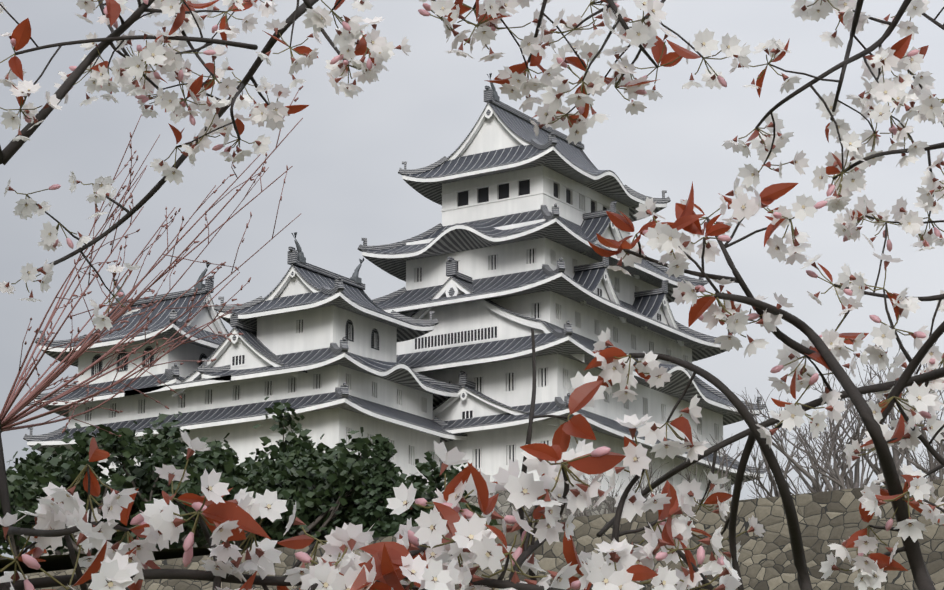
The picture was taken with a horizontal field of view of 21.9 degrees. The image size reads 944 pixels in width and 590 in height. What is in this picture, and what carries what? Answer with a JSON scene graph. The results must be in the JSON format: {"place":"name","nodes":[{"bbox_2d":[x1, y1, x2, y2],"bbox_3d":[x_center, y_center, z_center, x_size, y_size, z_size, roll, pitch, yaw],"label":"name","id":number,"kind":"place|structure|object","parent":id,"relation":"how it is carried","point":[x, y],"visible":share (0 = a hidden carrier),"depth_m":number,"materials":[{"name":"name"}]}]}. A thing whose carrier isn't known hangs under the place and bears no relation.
{"place":"outdoors","nodes":[
{"label":"outdoors","id":0,"kind":"place"},
{"bbox_2d":[0,545,283,576],"bbox_3d":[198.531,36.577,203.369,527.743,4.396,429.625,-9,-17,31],"label":"hill terrain","id":1,"kind":"structure","parent":0,"point":[56,562],"depth_m":100.70,"materials":[{"name":"green plant"}]},
{"bbox_2d":[0,397,501,559],"bbox_3d":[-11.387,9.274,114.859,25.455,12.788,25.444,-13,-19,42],"label":"bushes","id":2,"kind":"object","parent":1,"relation":"on","point":[328,490],"visible":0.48,"depth_m":110.15,"materials":[{"name":"green plant"}]},
{"bbox_2d":[31,488,616,556],"bbox_3d":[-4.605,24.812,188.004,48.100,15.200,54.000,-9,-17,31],"label":"castle stone base","id":3,"kind":"object","parent":1,"relation":"on","point":[503,503],"visible":0.04,"depth_m":176.77,"materials":[{"name":"grey stone"}]},
{"bbox_2d":[492,338,943,522],"bbox_3d":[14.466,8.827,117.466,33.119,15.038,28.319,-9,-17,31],"label":"bare trees","id":4,"kind":"object","parent":1,"relation":"on","point":[836,478],"visible":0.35,"depth_m":113.11,"materials":[{"name":"grey plant"}]},
{"bbox_2d":[59,305,439,487],"bbox_3d":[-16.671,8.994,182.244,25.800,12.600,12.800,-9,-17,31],"label":"castle walls","id":5,"kind":"structure","parent":0,"point":[304,330],"depth_m":175.75,"materials":[{"name":"white paint"}]},
{"bbox_2d":[23,232,467,455],"bbox_3d":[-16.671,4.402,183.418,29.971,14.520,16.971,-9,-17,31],"label":"keep roofs","id":6,"kind":"structure","parent":5,"relation":"on","point":[248,355],"depth_m":176.33,"materials":[{"name":"grey tile"}]},
{"bbox_2d":[0,0,943,558],"label":"sky","id":7,"kind":"structure","parent":0,"point":[346,155],"materials":[{"name":"grey"}]},
{"bbox_2d":[402,165,731,505],"bbox_3d":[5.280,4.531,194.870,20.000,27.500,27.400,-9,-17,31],"label":"castle walls","id":8,"kind":"structure","parent":0,"point":[508,382],"depth_m":187.86,"materials":[{"name":"white paint"}]},
{"bbox_2d":[357,73,766,484],"bbox_3d":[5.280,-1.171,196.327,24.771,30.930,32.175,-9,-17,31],"label":"keep roofs","id":9,"kind":"structure","parent":8,"relation":"on","point":[476,325],"depth_m":187.79,"materials":[{"name":"grey tile"}]},
{"label":"ground","id":10,"kind":"structure","parent":0,"visible":0},
{"bbox_2d":[0,0,943,589],"bbox_3d":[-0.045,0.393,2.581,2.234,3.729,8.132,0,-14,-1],"label":"cherry tree","id":11,"kind":"object","parent":10,"relation":"on","point":[446,530],"visible":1,"depth_m":2.83,"materials":[{"name":"white plant"}]},
{"bbox_2d":[24,479,943,589],"bbox_3d":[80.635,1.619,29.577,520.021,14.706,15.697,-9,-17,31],"label":"stone retaining wall","id":12,"kind":"structure","parent":10,"relation":"on","point":[825,519],"depth_m":77.68,"materials":[{"name":"grey stone"}]}
]}

